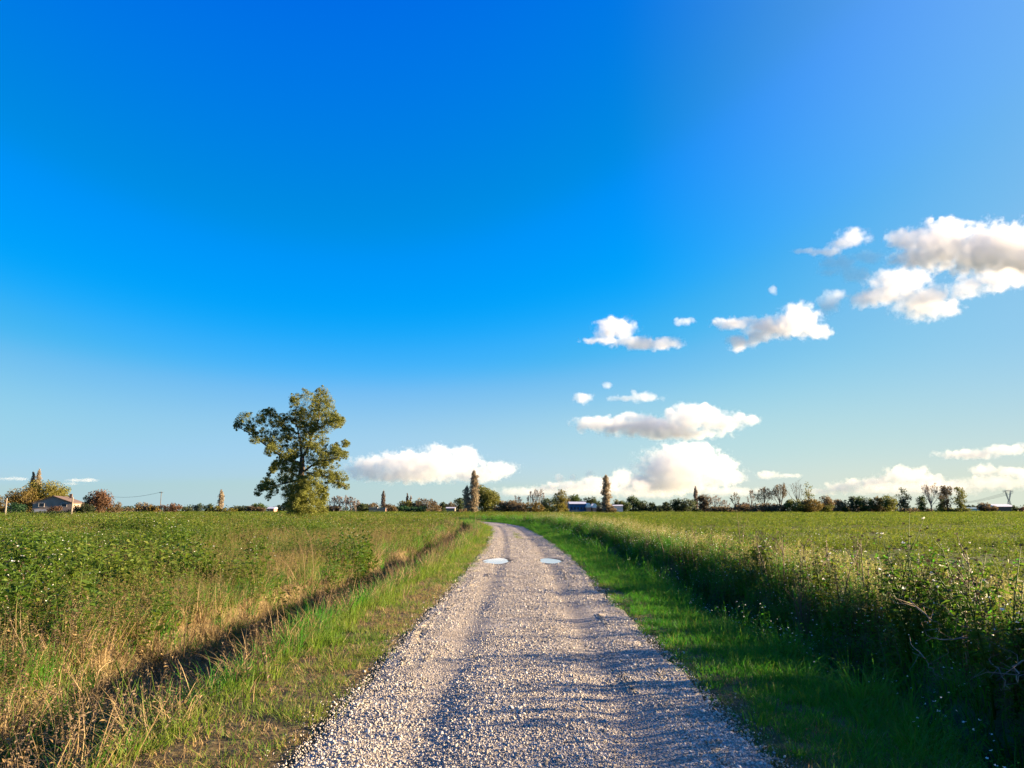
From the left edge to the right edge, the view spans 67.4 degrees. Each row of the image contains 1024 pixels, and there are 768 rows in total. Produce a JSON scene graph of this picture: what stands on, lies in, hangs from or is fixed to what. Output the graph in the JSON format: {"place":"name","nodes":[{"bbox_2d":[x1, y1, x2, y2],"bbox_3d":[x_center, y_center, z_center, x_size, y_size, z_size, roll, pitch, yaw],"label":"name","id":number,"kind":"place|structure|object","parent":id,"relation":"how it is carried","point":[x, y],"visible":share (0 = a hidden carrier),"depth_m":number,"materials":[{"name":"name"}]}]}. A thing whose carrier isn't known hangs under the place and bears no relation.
{"place":"outdoors","nodes":[
{"label":"outdoors","id":0,"kind":"place"},
{"bbox_2d":[0,510,1023,767],"bbox_3d":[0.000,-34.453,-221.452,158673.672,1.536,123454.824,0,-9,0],"label":"ground","id":1,"kind":"structure","parent":0,"point":[178,750],"depth_m":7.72,"materials":[{"name":"green plant"}]},
{"bbox_2d":[0,495,8,512],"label":"shrub","id":2,"kind":"object","parent":1,"relation":"on","point":[2,509],"visible":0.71,"depth_m":236.84,"materials":[{"name":"brown plant"}]},
{"bbox_2d":[4,502,26,512],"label":"shrub","id":3,"kind":"object","parent":1,"relation":"on","point":[16,505],"visible":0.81,"depth_m":221.36,"materials":[{"name":"green plant"}]},
{"bbox_2d":[4,486,40,511],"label":"leafy tree","id":4,"kind":"object","parent":1,"relation":"on","point":[22,498],"visible":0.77,"depth_m":258.07,"materials":[{"name":"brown plant"}]},
{"bbox_2d":[0,540,50,642],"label":"tall weed","id":5,"kind":"object","parent":1,"relation":"on","point":[17,588],"visible":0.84,"depth_m":9.26,"materials":[{"name":"green plant"}]},
{"bbox_2d":[4,520,52,583],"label":"tall weed","id":6,"kind":"object","parent":1,"relation":"on","point":[15,554],"visible":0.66,"depth_m":13.16,"materials":[{"name":"green plant"}]},
{"bbox_2d":[24,479,67,510],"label":"leafy tree","id":7,"kind":"object","parent":1,"relation":"on","point":[51,490],"visible":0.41,"depth_m":265.30,"materials":[{"name":"yellow plant"}]},
{"bbox_2d":[32,494,81,512],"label":"farmhouse","id":8,"kind":"object","parent":1,"relation":"on","point":[47,503],"visible":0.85,"depth_m":247.29,"materials":[{"name":"paint"}]},
{"bbox_2d":[64,503,94,513],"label":"hedge","id":9,"kind":"object","parent":1,"relation":"on","point":[81,509],"visible":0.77,"depth_m":235.84,"materials":[{"name":"green plant"}]},
{"bbox_2d":[86,489,114,513],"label":"leafy tree","id":10,"kind":"object","parent":1,"relation":"on","point":[101,500],"visible":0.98,"depth_m":240.90,"materials":[{"name":"brown plant"}]},
{"bbox_2d":[106,502,122,512],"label":"shrub","id":11,"kind":"object","parent":1,"relation":"on","point":[115,508],"visible":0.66,"depth_m":246.39,"materials":[{"name":"brown plant"}]},
{"bbox_2d":[109,530,144,574],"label":"tall weed","id":12,"kind":"object","parent":1,"relation":"on","point":[135,542],"visible":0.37,"depth_m":14.81,"materials":[{"name":"green plant"}]},
{"bbox_2d":[111,649,162,738],"bbox_3d":[-3.058,2.575,6.246,0.440,0.751,0.346,2,-10,-14],"label":"tall weed","id":13,"kind":"object","parent":1,"relation":"on","point":[150,707],"visible":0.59,"depth_m":6.26,"materials":[{"name":"brown plant"}]},
{"bbox_2d":[134,502,152,512],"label":"leafy tree","id":14,"kind":"object","parent":1,"relation":"on","point":[143,507],"visible":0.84,"depth_m":324.82,"materials":[{"name":"green plant"}]},
{"bbox_2d":[159,503,182,511],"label":"shrub","id":15,"kind":"object","parent":1,"relation":"on","point":[173,507],"visible":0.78,"depth_m":314.46,"materials":[{"name":"brown plant"}]},
{"bbox_2d":[191,503,206,511],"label":"leafy tree","id":16,"kind":"object","parent":1,"relation":"on","point":[198,507],"visible":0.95,"depth_m":413.76,"materials":[{"name":"green plant"}]},
{"bbox_2d":[187,529,213,573],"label":"tall weed","id":17,"kind":"object","parent":1,"relation":"on","point":[198,549],"visible":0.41,"depth_m":16.62,"materials":[{"name":"green plant"}]},
{"bbox_2d":[0,522,424,698],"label":"tan grass","id":18,"kind":"structure","parent":1,"relation":"on","point":[304,552],"depth_m":14.95,"materials":[{"name":"green plant"}]},
{"bbox_2d":[0,508,425,685],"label":"tall weeds","id":19,"kind":"object","parent":1,"relation":"on","point":[175,533],"visible":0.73,"depth_m":14.73,"materials":[{"name":"green plant"}]},
{"bbox_2d":[217,489,224,507],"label":"poplar tree","id":20,"kind":"object","parent":1,"relation":"on","point":[221,498],"visible":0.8,"depth_m":375.37,"materials":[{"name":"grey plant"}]},
{"bbox_2d":[0,511,464,547],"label":"weed growth","id":21,"kind":"object","parent":1,"relation":"on","point":[343,519],"visible":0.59,"depth_m":71.88,"materials":[{"name":"green plant"}]},
{"bbox_2d":[0,517,483,767],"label":"ditch grass","id":22,"kind":"structure","parent":1,"relation":"on","point":[65,684],"depth_m":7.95,"materials":[{"name":"green plant"}]},
{"bbox_2d":[0,514,486,767],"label":"brown weeds","id":23,"kind":"object","parent":1,"relation":"on","point":[166,660],"visible":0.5,"depth_m":7.97,"materials":[{"name":"brown plant"}]},
{"bbox_2d":[242,530,268,562],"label":"tall weed","id":24,"kind":"object","parent":1,"relation":"on","point":[260,546],"visible":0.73,"depth_m":18.54,"materials":[{"name":"green plant"}]},
{"bbox_2d":[245,505,265,511],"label":"hedge","id":25,"kind":"object","parent":1,"relation":"on","point":[254,508],"visible":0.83,"depth_m":383.86,"materials":[{"name":"green plant"}]},
{"bbox_2d":[52,519,494,767],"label":"verge grass","id":26,"kind":"structure","parent":1,"relation":"on","point":[324,639],"depth_m":7.85,"materials":[{"name":"green plant"}]},
{"bbox_2d":[233,385,350,515],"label":"lone tree","id":27,"kind":"object","parent":1,"relation":"on","point":[298,489],"visible":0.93,"depth_m":119.05,"materials":[{"name":"green plant"}]},
{"bbox_2d":[396,500,413,510],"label":"leafy tree","id":28,"kind":"object","parent":1,"relation":"on","point":[408,503],"visible":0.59,"depth_m":403.60,"materials":[{"name":"green plant"}]},
{"bbox_2d":[397,505,426,511],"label":"hedge","id":29,"kind":"object","parent":1,"relation":"on","point":[402,508],"visible":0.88,"depth_m":393.91,"materials":[{"name":"green plant"}]},
{"bbox_2d":[413,498,437,511],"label":"leafy tree","id":30,"kind":"object","parent":1,"relation":"on","point":[428,503],"visible":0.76,"depth_m":403.11,"materials":[{"name":"brown plant"}]},
{"bbox_2d":[453,497,463,510],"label":"leafy tree","id":31,"kind":"object","parent":1,"relation":"on","point":[460,500],"visible":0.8,"depth_m":393.72,"materials":[{"name":"green plant"}]},
{"bbox_2d":[462,485,470,510],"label":"poplar tree","id":32,"kind":"object","parent":1,"relation":"on","point":[466,497],"visible":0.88,"depth_m":326.02,"materials":[{"name":"green plant"}]},
{"bbox_2d":[467,471,480,511],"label":"poplar tree","id":33,"kind":"object","parent":1,"relation":"on","point":[473,490],"visible":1,"depth_m":325.87,"materials":[{"name":"plant"}]},
{"bbox_2d":[477,484,500,511],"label":"leafy tree","id":34,"kind":"object","parent":1,"relation":"on","point":[489,498],"visible":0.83,"depth_m":338.97,"materials":[{"name":"green plant"}]},
{"bbox_2d":[496,500,506,511],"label":"leafy tree","id":35,"kind":"object","parent":1,"relation":"on","point":[501,506],"visible":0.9,"depth_m":393.42,"materials":[{"name":"green plant"}]},
{"bbox_2d":[6,509,1023,518],"bbox_3d":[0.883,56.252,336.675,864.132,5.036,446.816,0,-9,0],"label":"field growth","id":36,"kind":"object","parent":1,"relation":"on","point":[671,513],"visible":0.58,"depth_m":207.91,"materials":[{"name":"green plant"}]},
{"bbox_2d":[508,500,528,511],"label":"shrub","id":37,"kind":"object","parent":1,"relation":"on","point":[518,506],"visible":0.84,"depth_m":364.25,"materials":[{"name":"brown plant"}]},
{"bbox_2d":[524,500,544,511],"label":"shrub","id":38,"kind":"object","parent":1,"relation":"on","point":[534,505],"visible":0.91,"depth_m":359.64,"materials":[{"name":"brown plant"}]},
{"bbox_2d":[99,540,985,767],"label":"thatch","id":39,"kind":"object","parent":1,"relation":"on","point":[308,667],"visible":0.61,"depth_m":6.17,"materials":[{"name":"beige plant"}]},
{"bbox_2d":[539,497,555,510],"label":"leafy tree","id":40,"kind":"object","parent":1,"relation":"on","point":[549,502],"visible":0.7,"depth_m":393.79,"materials":[{"name":"green plant"}]},
{"bbox_2d":[552,489,567,509],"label":"leafy tree","id":41,"kind":"object","parent":1,"relation":"on","point":[560,495],"visible":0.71,"depth_m":345.04,"materials":[{"name":"green plant"}]},
{"bbox_2d":[550,504,569,511],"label":"shrub","id":42,"kind":"object","parent":1,"relation":"on","point":[559,507],"visible":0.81,"depth_m":339.68,"materials":[{"name":"green plant"}]},
{"bbox_2d":[567,494,583,503],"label":"leafy tree","id":43,"kind":"object","parent":1,"relation":"on","point":[575,498],"visible":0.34,"depth_m":472.13,"materials":[{"name":"green plant"}]},
{"bbox_2d":[568,502,586,511],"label":"blue hall","id":44,"kind":"structure","parent":1,"relation":"on","point":[578,506],"depth_m":395.01,"materials":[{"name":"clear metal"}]},
{"bbox_2d":[600,475,612,512],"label":"poplar tree","id":45,"kind":"object","parent":1,"relation":"on","point":[606,498],"visible":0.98,"depth_m":306.21,"materials":[{"name":"brown plant"}]},
{"bbox_2d":[620,500,632,511],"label":"leafy tree","id":46,"kind":"object","parent":1,"relation":"on","point":[627,505],"visible":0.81,"depth_m":413.26,"materials":[{"name":"green plant"}]},
{"bbox_2d":[626,496,640,511],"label":"leafy tree","id":47,"kind":"object","parent":1,"relation":"on","point":[635,501],"visible":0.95,"depth_m":424.14,"materials":[{"name":"green plant"}]},
{"bbox_2d":[637,501,655,511],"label":"leafy tree","id":48,"kind":"object","parent":1,"relation":"on","point":[642,506],"visible":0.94,"depth_m":423.34,"materials":[{"name":"green plant"}]},
{"bbox_2d":[661,502,672,511],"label":"leafy tree","id":49,"kind":"object","parent":1,"relation":"on","point":[666,505],"visible":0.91,"depth_m":423.87,"materials":[{"name":"green plant"}]},
{"bbox_2d":[669,498,697,511],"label":"leafy tree","id":50,"kind":"object","parent":1,"relation":"on","point":[682,506],"visible":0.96,"depth_m":411.94,"materials":[{"name":"green plant"}]},
{"bbox_2d":[696,494,712,511],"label":"leafy tree","id":51,"kind":"object","parent":1,"relation":"on","point":[704,503],"visible":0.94,"depth_m":393.83,"materials":[{"name":"green plant"}]},
{"bbox_2d":[705,506,736,511],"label":"hedge","id":52,"kind":"object","parent":1,"relation":"on","point":[722,509],"visible":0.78,"depth_m":384.33,"materials":[{"name":"green plant"}]},
{"bbox_2d":[462,514,1023,539],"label":"field growth","id":53,"kind":"object","parent":1,"relation":"on","point":[778,522],"visible":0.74,"depth_m":62.34,"materials":[{"name":"green plant"}]},
{"bbox_2d":[463,512,1023,767],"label":"bank grass","id":54,"kind":"structure","parent":1,"relation":"on","point":[894,689],"depth_m":8.62,"materials":[{"name":"green plant"}]},
{"bbox_2d":[735,504,762,511],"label":"hedge","id":55,"kind":"object","parent":1,"relation":"on","point":[742,507],"visible":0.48,"depth_m":366.66,"materials":[{"name":"green plant"}]},
{"bbox_2d":[747,534,771,573],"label":"tall weed","id":56,"kind":"object","parent":1,"relation":"on","point":[764,553],"visible":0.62,"depth_m":15.72,"materials":[{"name":"green plant"}]},
{"bbox_2d":[751,486,771,511],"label":"bare tree","id":57,"kind":"object","parent":1,"relation":"on","point":[764,496],"visible":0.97,"depth_m":355.62,"materials":[{"name":"grey plant"}]},
{"bbox_2d":[506,513,1023,741],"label":"bank weeds","id":58,"kind":"object","parent":1,"relation":"on","point":[876,624],"visible":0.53,"depth_m":10.60,"materials":[{"name":"green plant"}]},
{"bbox_2d":[748,503,793,512],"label":"hedge","id":59,"kind":"object","parent":1,"relation":"on","point":[773,507],"visible":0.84,"depth_m":348.94,"materials":[{"name":"green plant"}]},
{"bbox_2d":[762,534,780,612],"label":"tall weed","id":60,"kind":"object","parent":1,"relation":"on","point":[772,571],"visible":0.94,"depth_m":13.58,"materials":[{"name":"green plant"}]},
{"bbox_2d":[533,511,1023,666],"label":"seed grass","id":61,"kind":"structure","parent":1,"relation":"on","point":[638,528],"depth_m":14.80,"materials":[{"name":"green plant"}]},
{"bbox_2d":[769,484,787,504],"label":"bare tree","id":62,"kind":"object","parent":1,"relation":"on","point":[783,492],"visible":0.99,"depth_m":356.26,"materials":[{"name":"grey plant"}]},
{"bbox_2d":[784,498,808,512],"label":"leafy tree","id":63,"kind":"object","parent":1,"relation":"on","point":[791,503],"visible":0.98,"depth_m":346.57,"materials":[{"name":"green plant"}]},
{"bbox_2d":[786,556,827,650],"bbox_3d":[4.458,3.376,11.582,0.648,1.529,0.478,-4,-10,21],"label":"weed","id":64,"kind":"object","parent":1,"relation":"on","point":[801,614],"visible":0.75,"depth_m":11.59,"materials":[{"name":"green plant"}]},
{"bbox_2d":[802,482,814,503],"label":"leafy tree","id":65,"kind":"object","parent":1,"relation":"on","point":[808,495],"visible":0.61,"depth_m":356.36,"materials":[{"name":"green plant"}]},
{"bbox_2d":[786,503,833,512],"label":"hedge","id":66,"kind":"object","parent":1,"relation":"on","point":[828,508],"visible":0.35,"depth_m":352.37,"materials":[{"name":"green plant"}]},
{"bbox_2d":[796,535,828,595],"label":"dry stalk","id":67,"kind":"object","parent":1,"relation":"on","point":[809,558],"visible":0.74,"depth_m":12.89,"materials":[{"name":"green plant"}]},
{"bbox_2d":[801,498,824,511],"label":"leafy tree","id":68,"kind":"object","parent":1,"relation":"on","point":[812,507],"visible":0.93,"depth_m":345.93,"materials":[{"name":"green plant"}]},
{"bbox_2d":[797,541,854,630],"bbox_3d":[4.897,3.134,11.857,0.781,1.388,0.939,0,-9,0],"label":"tall weed","id":69,"kind":"object","parent":1,"relation":"on","point":[830,570],"visible":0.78,"depth_m":11.97,"materials":[{"name":"green plant"}]},
{"bbox_2d":[819,494,835,511],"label":"leafy tree","id":70,"kind":"object","parent":1,"relation":"on","point":[828,500],"visible":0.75,"depth_m":354.31,"materials":[{"name":"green plant"}]},
{"bbox_2d":[645,529,1023,614],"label":"field weeds","id":71,"kind":"object","parent":1,"relation":"on","point":[1000,544],"visible":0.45,"depth_m":25.13,"materials":[{"name":"green plant"}]},
{"bbox_2d":[833,499,845,511],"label":"leafy tree","id":72,"kind":"object","parent":1,"relation":"on","point":[839,507],"visible":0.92,"depth_m":365.02,"materials":[{"name":"green plant"}]},
{"bbox_2d":[826,544,861,634],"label":"dry stalk","id":73,"kind":"object","parent":1,"relation":"on","point":[837,587],"visible":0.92,"depth_m":10.78,"materials":[{"name":"plant"}]},
{"bbox_2d":[847,496,858,511],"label":"leafy tree","id":74,"kind":"object","parent":1,"relation":"on","point":[852,499],"visible":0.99,"depth_m":364.48,"materials":[{"name":"green plant"}]},
{"bbox_2d":[850,535,866,586],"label":"tall weed","id":75,"kind":"object","parent":1,"relation":"on","point":[859,556],"visible":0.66,"depth_m":12.17,"materials":[{"name":"green plant"}]},
{"bbox_2d":[854,496,873,511],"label":"leafy tree","id":76,"kind":"object","parent":1,"relation":"on","point":[862,506],"visible":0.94,"depth_m":364.56,"materials":[{"name":"green plant"}]},
{"bbox_2d":[853,536,877,601],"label":"dry stalk","id":77,"kind":"object","parent":1,"relation":"on","point":[862,566],"visible":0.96,"depth_m":10.68,"materials":[{"name":"green plant"}]},
{"bbox_2d":[869,496,882,511],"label":"leafy tree","id":78,"kind":"object","parent":1,"relation":"on","point":[878,502],"visible":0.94,"depth_m":364.37,"materials":[{"name":"green plant"}]},
{"bbox_2d":[880,494,898,511],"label":"leafy tree","id":79,"kind":"object","parent":1,"relation":"on","point":[888,504],"visible":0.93,"depth_m":363.68,"materials":[{"name":"green plant"}]},
{"bbox_2d":[872,517,924,662],"bbox_3d":[4.800,2.542,9.477,0.627,1.782,0.301,-7,-12,36],"label":"tall weed","id":80,"kind":"object","parent":1,"relation":"on","point":[888,614],"visible":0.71,"depth_m":9.52,"materials":[{"name":"green plant"}]},
{"bbox_2d":[894,487,912,511],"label":"leafy tree","id":81,"kind":"object","parent":1,"relation":"on","point":[903,503],"visible":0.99,"depth_m":345.42,"materials":[{"name":"green plant"}]},
{"bbox_2d":[878,512,932,644],"bbox_3d":[4.854,2.368,9.382,0.721,1.605,0.463,0,-9,0],"label":"tall weed","id":82,"kind":"object","parent":1,"relation":"on","point":[896,571],"visible":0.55,"depth_m":9.35,"materials":[{"name":"green plant"}]},
{"bbox_2d":[891,508,932,511],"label":"hedge","id":83,"kind":"object","parent":1,"relation":"on","point":[917,510],"visible":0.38,"depth_m":374.01,"materials":[{"name":"green plant"}]},
{"bbox_2d":[875,544,949,661],"bbox_3d":[4.561,2.465,8.689,0.731,1.280,0.795,-3,-10,19],"label":"tall weed","id":84,"kind":"object","parent":1,"relation":"on","point":[901,613],"visible":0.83,"depth_m":8.75,"materials":[{"name":"green plant"}]},
{"bbox_2d":[884,592,948,632],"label":"dead branch","id":85,"kind":"object","parent":1,"relation":"on","point":[911,604],"visible":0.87,"depth_m":8.01,"materials":[{"name":"brown wood"}]},
{"bbox_2d":[915,495,926,511],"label":"leafy tree","id":86,"kind":"object","parent":1,"relation":"on","point":[921,505],"visible":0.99,"depth_m":347.47,"materials":[{"name":"green plant"}]},
{"bbox_2d":[910,640,948,679],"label":"dead branch","id":87,"kind":"object","parent":1,"relation":"on","point":[926,660],"visible":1,"depth_m":6.90,"materials":[{"name":"brown wood"}]},
{"bbox_2d":[921,483,940,510],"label":"bare tree","id":88,"kind":"object","parent":1,"relation":"on","point":[928,495],"visible":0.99,"depth_m":345.99,"materials":[{"name":"brown plant"}]},
{"bbox_2d":[937,485,952,511],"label":"leafy tree","id":89,"kind":"object","parent":1,"relation":"on","point":[945,492],"visible":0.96,"depth_m":345.88,"materials":[{"name":"plant"}]},
{"bbox_2d":[935,507,971,511],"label":"hedge","id":90,"kind":"object","parent":1,"relation":"on","point":[962,510],"visible":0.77,"depth_m":346.00,"materials":[{"name":"green plant"}]},
{"bbox_2d":[953,486,967,511],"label":"leafy tree","id":91,"kind":"object","parent":1,"relation":"on","point":[960,498],"visible":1,"depth_m":345.72,"materials":[{"name":"green plant"}]},
{"bbox_2d":[921,527,1005,664],"bbox_3d":[4.673,2.107,7.673,1.004,1.334,0.629,5,-11,-29],"label":"tall weed","id":92,"kind":"object","parent":1,"relation":"on","point":[943,615],"visible":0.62,"depth_m":7.65,"materials":[{"name":"green plant"}]},
{"bbox_2d":[952,533,984,632],"bbox_3d":[4.737,2.130,8.008,0.266,1.132,0.517,0,-9,0],"label":"tall weed","id":93,"kind":"object","parent":1,"relation":"on","point":[963,556],"visible":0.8,"depth_m":8.04,"materials":[{"name":"plant"}]},
{"bbox_2d":[926,543,1023,719],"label":"tall weed","id":94,"kind":"object","parent":1,"relation":"on","point":[975,633],"visible":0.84,"depth_m":6.67,"materials":[{"name":"green plant"}]},
{"bbox_2d":[965,639,1023,690],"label":"dead branch","id":95,"kind":"object","parent":94,"relation":"attached to","point":[1000,672],"visible":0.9,"depth_m":6.40,"materials":[{"name":"brown wood"}]},
{"bbox_2d":[976,502,990,511],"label":"leafy tree","id":96,"kind":"object","parent":1,"relation":"on","point":[981,506],"visible":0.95,"depth_m":413.89,"materials":[{"name":"plant"}]},
{"bbox_2d":[974,650,1023,682],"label":"dead branch","id":97,"kind":"object","parent":1,"relation":"on","point":[1015,665],"visible":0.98,"depth_m":6.20,"materials":[{"name":"brown wood"}]},
{"bbox_2d":[985,504,1015,511],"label":"white barn","id":98,"kind":"structure","parent":1,"relation":"on","point":[1005,507],"depth_m":454.21,"materials":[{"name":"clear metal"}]},
{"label":"dead branch","id":99,"kind":"object","parent":1,"relation":"on","visible":0},
{"bbox_2d":[921,622,1016,655],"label":"dead branch","id":100,"kind":"object","parent":99,"relation":"on","point":[962,637],"visible":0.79,"depth_m":7.12,"materials":[{"name":"brown wood"}]},
{"bbox_2d":[0,0,1023,509],"label":"sky","id":101,"kind":"structure","parent":0,"point":[662,249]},
{"bbox_2d":[15,504,1023,510],"bbox_3d":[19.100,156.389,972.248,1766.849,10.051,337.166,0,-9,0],"label":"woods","id":102,"kind":"object","parent":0,"point":[347,508],"visible":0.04,"depth_m":904.10,"materials":[{"name":"green plant"}]},
{"bbox_2d":[259,521,812,767],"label":"road","id":103,"kind":"structure","parent":0,"point":[502,530],"depth_m":6.87,"materials":[{"name":"grey gravel"}]},
{"bbox_2d":[483,558,508,563],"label":"puddle","id":104,"kind":"object","parent":103,"relation":"on","point":[498,560],"visible":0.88,"depth_m":24.27,"materials":[{"name":"grey liquid"}]},
{"bbox_2d":[540,558,560,562],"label":"puddle","id":105,"kind":"object","parent":103,"relation":"on","point":[546,560],"visible":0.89,"depth_m":24.75,"materials":[{"name":"grey liquid"}]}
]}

